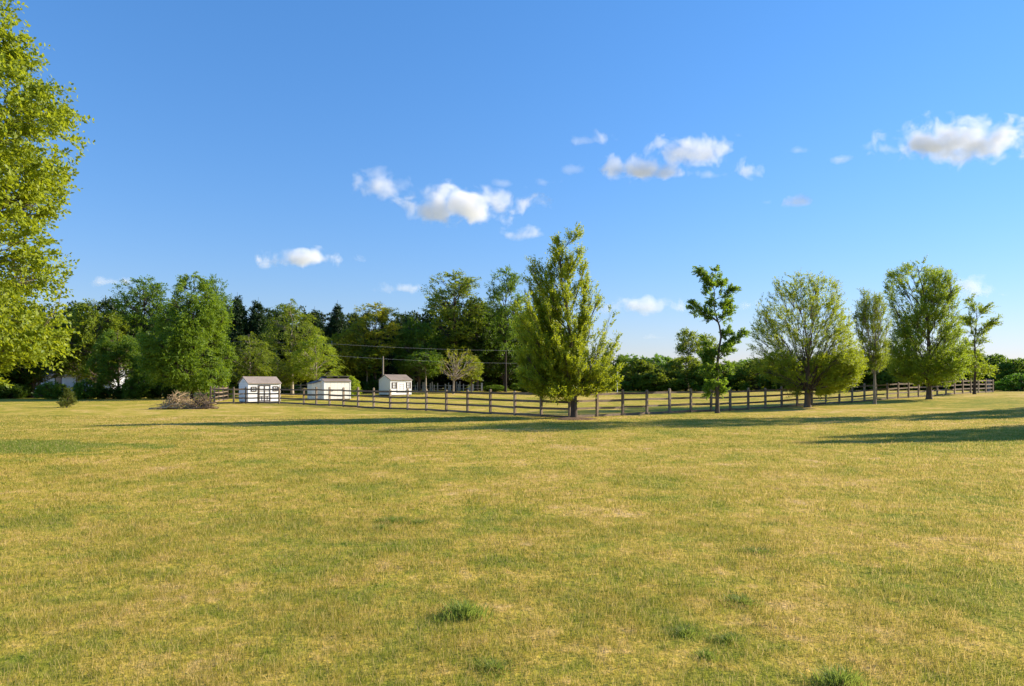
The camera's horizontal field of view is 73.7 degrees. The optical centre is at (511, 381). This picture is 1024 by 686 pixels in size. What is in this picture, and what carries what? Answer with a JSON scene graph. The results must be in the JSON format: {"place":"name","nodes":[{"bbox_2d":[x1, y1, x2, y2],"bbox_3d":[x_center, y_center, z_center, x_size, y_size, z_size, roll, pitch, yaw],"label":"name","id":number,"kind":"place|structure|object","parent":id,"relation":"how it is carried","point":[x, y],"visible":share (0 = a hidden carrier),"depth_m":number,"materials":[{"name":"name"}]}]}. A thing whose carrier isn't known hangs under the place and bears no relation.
{"place":"outdoors","nodes":[
{"label":"outdoors","id":0,"kind":"place"},
{"bbox_2d":[0,387,1023,685],"bbox_3d":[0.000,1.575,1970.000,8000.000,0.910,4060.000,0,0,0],"label":"ground","id":1,"kind":"structure","parent":0,"point":[994,401],"depth_m":8.49,"materials":[{"name":"plant"}]},
{"bbox_2d":[0,381,30,398],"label":"shrub","id":2,"kind":"object","parent":1,"relation":"on","point":[17,391],"visible":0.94,"depth_m":79.46,"materials":[{"name":"green plant"}]},
{"bbox_2d":[0,305,42,395],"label":"evergreen tree","id":3,"kind":"object","parent":1,"relation":"on","point":[24,382],"visible":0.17,"depth_m":82.47,"materials":[{"name":"green plant"}]},
{"bbox_2d":[0,309,77,397],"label":"broadleaf tree","id":4,"kind":"object","parent":1,"relation":"on","point":[38,375],"visible":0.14,"depth_m":82.90,"materials":[{"name":"green plant"}]},
{"bbox_2d":[0,0,96,387],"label":"deciduous tree","id":5,"kind":"object","parent":1,"relation":"on","point":[28,335],"visible":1,"depth_m":18.36,"materials":[{"name":"green plant"}]},
{"bbox_2d":[32,380,68,398],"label":"shrub","id":6,"kind":"object","parent":1,"relation":"on","point":[55,391],"visible":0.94,"depth_m":77.25,"materials":[{"name":"green plant"}]},
{"bbox_2d":[56,386,79,407],"bbox_3d":[-34.074,1.262,52.224,1.595,1.967,1.540,0,0,41],"label":"evergreen shrub","id":7,"kind":"object","parent":1,"relation":"on","point":[67,394],"visible":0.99,"depth_m":52.08,"materials":[{"name":"green plant"}]},
{"bbox_2d":[42,300,103,364],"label":"evergreen tree","id":8,"kind":"object","parent":1,"relation":"on","point":[68,309],"visible":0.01,"depth_m":117.45,"materials":[{"name":"green plant"}]},
{"bbox_2d":[35,366,135,390],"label":"house","id":9,"kind":"structure","parent":1,"relation":"on","point":[68,380],"depth_m":108.41,"materials":[{"name":"grey"}]},
{"bbox_2d":[68,377,104,399],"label":"shrub","id":10,"kind":"object","parent":1,"relation":"on","point":[86,391],"visible":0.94,"depth_m":77.04,"materials":[{"name":"green plant"}]},
{"bbox_2d":[49,298,138,386],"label":"broadleaf tree","id":11,"kind":"object","parent":1,"relation":"on","point":[90,330],"visible":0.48,"depth_m":84.21,"materials":[{"name":"green plant"}]},
{"bbox_2d":[93,385,125,398],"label":"shrub","id":12,"kind":"object","parent":1,"relation":"on","point":[110,393],"visible":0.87,"depth_m":78.10,"materials":[{"name":"green plant"}]},
{"bbox_2d":[81,328,144,398],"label":"broadleaf tree","id":13,"kind":"object","parent":1,"relation":"on","point":[109,372],"visible":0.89,"depth_m":78.56,"materials":[{"name":"green plant"}]},
{"bbox_2d":[82,295,148,348],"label":"evergreen tree","id":14,"kind":"object","parent":1,"relation":"on","point":[106,304],"visible":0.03,"depth_m":124.35,"materials":[{"name":"green plant"}]},
{"bbox_2d":[116,373,158,398],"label":"shrub","id":15,"kind":"object","parent":1,"relation":"on","point":[130,390],"visible":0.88,"depth_m":77.78,"materials":[{"name":"green plant"}]},
{"bbox_2d":[109,274,179,381],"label":"tall tree","id":16,"kind":"object","parent":1,"relation":"on","point":[154,298],"visible":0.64,"depth_m":89.09,"materials":[{"name":"green plant"}]},
{"bbox_2d":[121,301,186,390],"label":"evergreen tree","id":17,"kind":"object","parent":1,"relation":"on","point":[147,311],"visible":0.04,"depth_m":117.05,"materials":[{"name":"green plant"}]},
{"bbox_2d":[144,381,177,398],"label":"shrub","id":18,"kind":"object","parent":1,"relation":"on","point":[168,392],"visible":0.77,"depth_m":79.22,"materials":[{"name":"green plant"}]},
{"bbox_2d":[147,390,196,409],"bbox_3d":[-24.625,1.293,50.490,4.045,1.462,2.355,0,0,0],"label":"brush pile","id":19,"kind":"object","parent":1,"relation":"on","point":[172,401],"visible":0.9,"depth_m":50.05,"materials":[{"name":"wood"}]},
{"bbox_2d":[133,271,240,398],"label":"pyramid tree","id":20,"kind":"object","parent":1,"relation":"on","point":[189,329],"visible":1,"depth_m":74.77,"materials":[{"name":"green plant"}]},
{"bbox_2d":[188,391,218,408],"bbox_3d":[-22.516,1.279,49.972,2.504,1.459,1.537,0,0,0],"label":"brush pile","id":21,"kind":"object","parent":1,"relation":"on","point":[204,404],"visible":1,"depth_m":49.91,"materials":[{"name":"wood"}]},
{"bbox_2d":[180,304,238,389],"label":"evergreen tree","id":22,"kind":"object","parent":1,"relation":"on","point":[203,355],"visible":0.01,"depth_m":117.71,"materials":[{"name":"green plant"}]},
{"bbox_2d":[197,274,235,376],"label":"tall tree","id":23,"kind":"object","parent":1,"relation":"on","point":[226,298],"visible":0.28,"depth_m":93.02,"materials":[{"name":"green plant"}]},
{"bbox_2d":[212,386,227,401],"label":"rail fence","id":24,"kind":"object","parent":1,"relation":"on","point":[222,396],"visible":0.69,"depth_m":71.42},
{"bbox_2d":[206,383,237,397],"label":"shrub","id":25,"kind":"object","parent":1,"relation":"on","point":[230,386],"visible":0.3,"depth_m":81.59,"materials":[{"name":"green plant"}]},
{"bbox_2d":[215,295,253,392],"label":"spruce tree","id":26,"kind":"object","parent":1,"relation":"on","point":[240,313],"visible":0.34,"depth_m":104.11,"materials":[{"name":"green plant"}]},
{"bbox_2d":[210,386,279,403],"bbox_3d":[-24.154,1.361,61.917,5.938,1.918,0.725,0,0,-12],"label":"rail fence","id":27,"kind":"object","parent":1,"relation":"on","point":[245,394],"visible":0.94,"depth_m":62.06,"materials":[{"name":"wood"}]},
{"bbox_2d":[222,331,280,388],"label":"feathery tree","id":28,"kind":"object","parent":1,"relation":"on","point":[263,360],"visible":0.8,"depth_m":83.13,"materials":[{"name":"green plant"}]},
{"bbox_2d":[235,300,281,387],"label":"spruce tree","id":29,"kind":"object","parent":1,"relation":"on","point":[255,326],"visible":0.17,"depth_m":105.07,"materials":[{"name":"green plant"}]},
{"bbox_2d":[237,376,281,401],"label":"garden shed","id":30,"kind":"structure","parent":1,"relation":"on","point":[250,382],"depth_m":64.83,"materials":[{"name":"white"}]},
{"bbox_2d":[232,308,298,385],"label":"evergreen tree","id":31,"kind":"object","parent":1,"relation":"on","point":[273,312],"visible":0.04,"depth_m":121.86,"materials":[{"name":"green plant"}]},
{"bbox_2d":[261,356,296,387],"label":"feathery tree","id":32,"kind":"object","parent":1,"relation":"on","point":[286,376],"visible":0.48,"depth_m":87.67,"materials":[{"name":"green plant"}]},
{"bbox_2d":[254,298,324,393],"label":"feathery tree","id":33,"kind":"object","parent":1,"relation":"on","point":[295,320],"visible":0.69,"depth_m":93.91,"materials":[{"name":"green plant"}]},
{"bbox_2d":[281,385,302,393],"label":"shrub","id":34,"kind":"object","parent":1,"relation":"on","point":[295,391],"visible":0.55,"depth_m":99.13,"materials":[{"name":"green plant"}]},
{"bbox_2d":[276,303,309,380],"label":"evergreen tree","id":35,"kind":"object","parent":1,"relation":"on","point":[304,312],"depth_m":130.46,"materials":[{"name":"green plant"}]},
{"bbox_2d":[294,308,328,387],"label":"spruce tree","id":36,"kind":"object","parent":1,"relation":"on","point":[318,323],"visible":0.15,"depth_m":111.49,"materials":[{"name":"green plant"}]},
{"bbox_2d":[285,310,339,388],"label":"evergreen tree","id":37,"kind":"object","parent":1,"relation":"on","point":[323,318],"visible":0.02,"depth_m":126.45,"materials":[{"name":"green plant"}]},
{"bbox_2d":[289,331,347,381],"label":"feathery tree","id":38,"kind":"object","parent":1,"relation":"on","point":[303,364],"visible":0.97,"depth_m":87.17,"materials":[{"name":"green plant"}]},
{"bbox_2d":[306,376,350,399],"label":"garden shed","id":39,"kind":"structure","parent":1,"relation":"on","point":[332,382],"depth_m":73.58,"materials":[{"name":"beige"}]},
{"bbox_2d":[323,300,350,375],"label":"spruce tree","id":40,"kind":"object","parent":1,"relation":"on","point":[334,324],"visible":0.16,"depth_m":113.26,"materials":[{"name":"green plant"}]},
{"bbox_2d":[320,326,365,378],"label":"broadleaf tree","id":41,"kind":"object","parent":1,"relation":"on","point":[348,347],"visible":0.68,"depth_m":102.65,"materials":[{"name":"green plant"}]},
{"bbox_2d":[346,374,361,397],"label":"shrub","id":42,"kind":"object","parent":1,"relation":"on","point":[354,384],"visible":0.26,"depth_m":83.73,"materials":[{"name":"green plant"}]},
{"bbox_2d":[348,309,369,375],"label":"spruce tree","id":43,"kind":"object","parent":1,"relation":"on","point":[355,316],"visible":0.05,"depth_m":115.62,"materials":[{"name":"green plant"}]},
{"bbox_2d":[341,347,391,392],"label":"slender tree","id":44,"kind":"object","parent":1,"relation":"on","point":[373,364],"visible":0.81,"depth_m":103.74,"materials":[{"name":"green plant"}]},
{"bbox_2d":[356,372,379,388],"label":"shrub","id":45,"kind":"object","parent":1,"relation":"on","point":[363,378],"visible":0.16,"depth_m":106.76,"materials":[{"name":"green plant"}]},
{"bbox_2d":[359,378,378,392],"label":"shrub","id":46,"kind":"object","parent":1,"relation":"on","point":[372,383],"visible":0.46,"depth_m":103.01,"materials":[{"name":"green plant"}]},
{"bbox_2d":[342,302,403,378],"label":"tall tree","id":47,"kind":"object","parent":1,"relation":"on","point":[369,335],"visible":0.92,"depth_m":105.17,"materials":[{"name":"green plant"}]},
{"bbox_2d":[358,311,394,379],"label":"evergreen tree","id":48,"kind":"object","parent":1,"relation":"on","point":[385,342],"visible":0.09,"depth_m":124.46,"materials":[{"name":"green plant"}]},
{"bbox_2d":[368,311,416,389],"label":"evergreen tree","id":49,"kind":"object","parent":1,"relation":"on","point":[399,317],"visible":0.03,"depth_m":133.90,"materials":[{"name":"green plant"}]},
{"bbox_2d":[373,514,414,524],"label":"grass tuft","id":50,"kind":"object","parent":1,"relation":"on","point":[394,519],"visible":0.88,"depth_m":9.73,"materials":[{"name":"green plant"}]},
{"bbox_2d":[378,374,411,395],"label":"garden shed","id":51,"kind":"structure","parent":1,"relation":"on","point":[387,382],"depth_m":92.47,"materials":[{"name":"white"}]},
{"bbox_2d":[397,382,405,392],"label":"door","id":52,"kind":"structure","parent":51,"relation":"in","point":[401,386],"depth_m":92.58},
{"bbox_2d":[388,320,415,386],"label":"spruce tree","id":53,"kind":"object","parent":1,"relation":"on","point":[393,369],"visible":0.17,"depth_m":117.42,"materials":[{"name":"green plant"}]},
{"bbox_2d":[381,310,451,389],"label":"evergreen tree","id":54,"kind":"object","parent":1,"relation":"on","point":[430,380],"visible":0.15,"depth_m":127.71,"materials":[{"name":"green plant"}]},
{"bbox_2d":[390,316,446,390],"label":"broadleaf tree","id":55,"kind":"object","parent":1,"relation":"on","point":[417,338],"visible":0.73,"depth_m":108.43,"materials":[{"name":"green plant"}]},
{"bbox_2d":[278,387,570,417],"bbox_3d":[-8.997,1.377,50.050,34.571,1.905,0.142,0,0,45],"label":"rail fence","id":56,"kind":"object","parent":1,"relation":"on","point":[446,398],"visible":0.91,"depth_m":46.52,"materials":[{"name":"wood"}]},
{"bbox_2d":[402,350,449,390],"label":"slender tree","id":57,"kind":"object","parent":1,"relation":"on","point":[430,363],"visible":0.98,"depth_m":103.35,"materials":[{"name":"green plant"}]},
{"bbox_2d":[416,302,469,389],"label":"evergreen tree","id":58,"kind":"object","parent":1,"relation":"on","point":[422,321],"visible":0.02,"depth_m":136.91,"materials":[{"name":"green plant"}]},
{"bbox_2d":[415,382,482,390],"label":"picket fence","id":59,"kind":"object","parent":1,"relation":"on","point":[449,388],"visible":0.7,"depth_m":113.34,"materials":[{"name":"wood"}]},
{"bbox_2d":[421,269,489,390],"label":"tall tree","id":60,"kind":"object","parent":1,"relation":"on","point":[457,289],"visible":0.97,"depth_m":110.92,"materials":[{"name":"green plant"}]},
{"bbox_2d":[438,347,479,393],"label":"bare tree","id":61,"kind":"object","parent":1,"relation":"on","point":[453,377],"visible":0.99,"depth_m":99.73,"materials":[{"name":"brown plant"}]},
{"bbox_2d":[428,298,498,389],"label":"tree","id":62,"kind":"object","parent":1,"relation":"on","point":[487,378],"visible":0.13,"depth_m":129.09,"materials":[{"name":"green plant"}]},
{"bbox_2d":[433,596,498,624],"bbox_3d":[-0.402,1.923,5.845,0.567,0.146,0.549,0,0,-8],"label":"grass tuft","id":63,"kind":"object","parent":1,"relation":"on","point":[464,609],"visible":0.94,"depth_m":5.77,"materials":[{"name":"green plant"}]},
{"bbox_2d":[459,354,483,391],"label":"broadleaf tree","id":64,"kind":"object","parent":1,"relation":"on","point":[474,377],"visible":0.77,"depth_m":103.75,"materials":[{"name":"green plant"}]},
{"bbox_2d":[448,301,509,390],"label":"broadleaf tree","id":65,"kind":"object","parent":1,"relation":"on","point":[483,348],"visible":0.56,"depth_m":113.36,"materials":[{"name":"green plant"}]},
{"bbox_2d":[470,380,492,390],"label":"shrub","id":66,"kind":"object","parent":1,"relation":"on","point":[485,383],"visible":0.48,"depth_m":117.24,"materials":[{"name":"green plant"}]},
{"bbox_2d":[469,303,521,389],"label":"evergreen tree","id":67,"kind":"object","parent":1,"relation":"on","point":[509,383],"visible":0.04,"depth_m":132.43,"materials":[{"name":"green plant"}]},
{"bbox_2d":[483,384,508,391],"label":"shrub","id":68,"kind":"object","parent":1,"relation":"on","point":[494,388],"visible":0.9,"depth_m":110.99,"materials":[{"name":"green plant"}]},
{"bbox_2d":[468,653,525,681],"bbox_3d":[-0.132,1.971,4.717,0.444,0.056,0.430,0,0,6],"label":"grass tuft","id":69,"kind":"object","parent":1,"relation":"on","point":[488,663],"visible":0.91,"depth_m":4.75,"materials":[{"name":"green plant"}]},
{"bbox_2d":[478,309,522,387],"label":"broadleaf tree","id":70,"kind":"object","parent":1,"relation":"on","point":[501,368],"visible":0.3,"depth_m":115.65,"materials":[{"name":"green plant"}]},
{"bbox_2d":[482,264,525,391],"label":"tall tree","id":71,"kind":"object","parent":1,"relation":"on","point":[510,283],"visible":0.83,"depth_m":109.56,"materials":[{"name":"green plant"}]},
{"bbox_2d":[508,222,626,416],"bbox_3d":[3.120,-3.277,37.596,6.732,11.088,5.897,0,0,0],"label":"deciduous tree","id":72,"kind":"object","parent":1,"relation":"on","point":[550,364],"visible":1,"depth_m":36.90,"materials":[{"name":"green plant"}]},
{"bbox_2d":[555,417,595,419],"bbox_3d":[3.262,1.964,36.199,2.561,0.131,2.200,0,0,28],"label":"mulch mound","id":73,"kind":"object","parent":1,"relation":"on","point":[574,418],"visible":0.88,"depth_m":35.87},
{"bbox_2d":[596,352,630,380],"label":"broadleaf tree","id":74,"kind":"object","parent":1,"relation":"on","point":[621,358],"visible":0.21,"depth_m":128.05,"materials":[{"name":"green plant"}]},
{"bbox_2d":[611,378,631,390],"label":"shrub","id":75,"kind":"object","parent":1,"relation":"on","point":[626,386],"visible":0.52,"depth_m":114.00,"materials":[{"name":"green plant"}]},
{"bbox_2d":[618,358,663,390],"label":"hedge bush","id":76,"kind":"object","parent":1,"relation":"on","point":[635,367],"visible":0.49,"depth_m":116.88,"materials":[{"name":"green plant"}]},
{"bbox_2d":[651,354,670,365],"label":"tree","id":77,"kind":"object","parent":1,"relation":"on","point":[657,359],"visible":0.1,"depth_m":327.82,"materials":[{"name":"green plant"}]},
{"bbox_2d":[634,367,691,390],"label":"hedge bush","id":78,"kind":"object","parent":1,"relation":"on","point":[645,383],"visible":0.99,"depth_m":111.92,"materials":[{"name":"green plant"}]},
{"bbox_2d":[660,622,710,640],"bbox_3d":[1.336,1.964,5.408,0.430,0.062,0.444,0,0,-3],"label":"grass tuft","id":79,"kind":"object","parent":1,"relation":"on","point":[684,632],"visible":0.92,"depth_m":5.38,"materials":[{"name":"green plant"}]},
{"bbox_2d":[663,355,710,390],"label":"hedge bush","id":80,"kind":"object","parent":1,"relation":"on","point":[691,366],"visible":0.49,"depth_m":113.78,"materials":[{"name":"green plant"}]},
{"bbox_2d":[673,326,703,389],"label":"slender tree","id":81,"kind":"object","parent":1,"relation":"on","point":[682,349],"visible":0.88,"depth_m":121.42,"materials":[{"name":"green plant"}]},
{"bbox_2d":[690,645,722,662],"bbox_3d":[1.437,1.969,4.954,0.262,0.056,0.271,0,0,-27],"label":"grass tuft","id":82,"kind":"object","parent":1,"relation":"on","point":[707,653],"visible":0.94,"depth_m":4.95,"materials":[{"name":"green plant"}]},
{"bbox_2d":[694,333,718,365],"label":"slender tree","id":83,"kind":"object","parent":1,"relation":"on","point":[711,339],"visible":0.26,"depth_m":123.55,"materials":[{"name":"green plant"}]},
{"bbox_2d":[687,363,736,390],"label":"hedge bush","id":84,"kind":"object","parent":1,"relation":"on","point":[730,378],"visible":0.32,"depth_m":110.55,"materials":[{"name":"green plant"}]},
{"bbox_2d":[685,264,750,412],"bbox_3d":[12.989,-2.643,42.940,4.344,9.735,2.314,0,0,0],"label":"oak sapling","id":85,"kind":"object","parent":1,"relation":"on","point":[710,354],"visible":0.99,"depth_m":42.77,"materials":[{"name":"green plant"}]},
{"bbox_2d":[699,630,746,649],"bbox_3d":[1.639,1.968,5.272,0.382,0.056,0.395,0,0,29],"label":"grass tuft","id":86,"kind":"object","parent":1,"relation":"on","point":[728,637],"visible":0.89,"depth_m":5.25,"materials":[{"name":"green plant"}]},
{"bbox_2d":[714,360,764,390],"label":"hedge bush","id":87,"kind":"object","parent":1,"relation":"on","point":[737,365],"visible":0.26,"depth_m":112.01,"materials":[{"name":"green plant"}]},
{"bbox_2d":[714,589,769,607],"bbox_3d":[2.089,1.962,6.187,0.543,0.062,0.525,0,0,16],"label":"grass tuft","id":88,"kind":"object","parent":1,"relation":"on","point":[743,595],"visible":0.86,"depth_m":6.15,"materials":[{"name":"green plant"}]},
{"bbox_2d":[729,545,781,558],"bbox_3d":[2.862,1.962,7.899,0.641,0.056,0.620,0,0,-7],"label":"grass tuft","id":89,"kind":"object","parent":1,"relation":"on","point":[765,550],"visible":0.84,"depth_m":7.94,"materials":[{"name":"green plant"}]},
{"bbox_2d":[733,358,786,390],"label":"hedge bush","id":90,"kind":"object","parent":1,"relation":"on","point":[757,379],"visible":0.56,"depth_m":109.77,"materials":[{"name":"green plant"}]},
{"bbox_2d":[758,369,800,390],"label":"hedge bush","id":91,"kind":"object","parent":1,"relation":"on","point":[777,385],"visible":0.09,"depth_m":106.62,"materials":[{"name":"green plant"}]},
{"bbox_2d":[577,378,993,416],"bbox_3d":[28.594,0.980,57.142,62.880,2.674,0.142,0,0,-37],"label":"rail fence","id":92,"kind":"object","parent":1,"relation":"on","point":[690,398],"visible":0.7,"depth_m":47.92,"materials":[{"name":"wood"}]},
{"bbox_2d":[746,270,868,406],"bbox_3d":[21.541,-3.163,50.015,8.396,10.570,8.326,0,0,0],"label":"deciduous tree","id":93,"kind":"object","parent":1,"relation":"on","point":[829,366],"visible":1,"depth_m":48.79,"materials":[{"name":"green plant"}]},
{"bbox_2d":[797,661,882,685],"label":"grass tuft","id":94,"kind":"object","parent":1,"relation":"on","point":[838,678],"visible":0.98,"depth_m":4.49,"materials":[{"name":"green plant"}]},
{"bbox_2d":[841,354,877,390],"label":"hedge bush","id":95,"kind":"object","parent":1,"relation":"on","point":[865,380],"visible":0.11,"depth_m":101.26,"materials":[{"name":"green plant"}]},
{"bbox_2d":[850,287,892,403],"bbox_3d":[28.014,-2.722,53.264,3.010,9.437,3.019,0,0,0],"label":"deciduous tree","id":96,"kind":"object","parent":1,"relation":"on","point":[873,318],"visible":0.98,"depth_m":52.94,"materials":[{"name":"green plant"}]},
{"bbox_2d":[856,353,905,390],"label":"hedge bush","id":97,"kind":"object","parent":1,"relation":"on","point":[885,376],"visible":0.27,"depth_m":99.37,"materials":[{"name":"green plant"}]},
{"bbox_2d":[880,362,935,390],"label":"hedge bush","id":98,"kind":"object","parent":1,"relation":"on","point":[912,385],"visible":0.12,"depth_m":97.92,"materials":[{"name":"green plant"}]},
{"bbox_2d":[880,255,975,398],"bbox_3d":[35.661,-4.604,59.007,7.342,12.740,7.249,0,0,0],"label":"deciduous tree","id":99,"kind":"object","parent":1,"relation":"on","point":[937,357],"visible":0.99,"depth_m":57.80,"materials":[{"name":"green plant"}]},
{"bbox_2d":[919,359,969,389],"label":"hedge bush","id":100,"kind":"object","parent":1,"relation":"on","point":[942,388],"visible":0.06,"depth_m":96.53,"materials":[{"name":"green plant"}]},
{"bbox_2d":[942,348,994,390],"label":"hedge bush","id":101,"kind":"object","parent":1,"relation":"on","point":[967,386],"visible":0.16,"depth_m":93.97,"materials":[{"name":"green plant"}]},
{"bbox_2d":[954,292,1002,393],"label":"deciduous tree","id":102,"kind":"object","parent":1,"relation":"on","point":[979,366],"visible":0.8,"depth_m":68.32,"materials":[{"name":"green plant"}]},
{"bbox_2d":[969,353,1020,390],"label":"hedge bush","id":103,"kind":"object","parent":1,"relation":"on","point":[995,359],"visible":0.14,"depth_m":92.74,"materials":[{"name":"green plant"}]},
{"bbox_2d":[985,357,1023,390],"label":"hedge bush","id":104,"kind":"object","parent":1,"relation":"on","point":[1008,367],"visible":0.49,"depth_m":89.12,"materials":[{"name":"green plant"}]},
{"bbox_2d":[994,373,1023,390],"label":"hedge bush","id":105,"kind":"object","parent":1,"relation":"on","point":[1018,386],"visible":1,"depth_m":82.40,"materials":[{"name":"green plant"}]},
{"bbox_2d":[0,0,1023,367],"label":"sky","id":106,"kind":"structure","parent":0,"point":[317,154],"materials":[{"name":"blue"}]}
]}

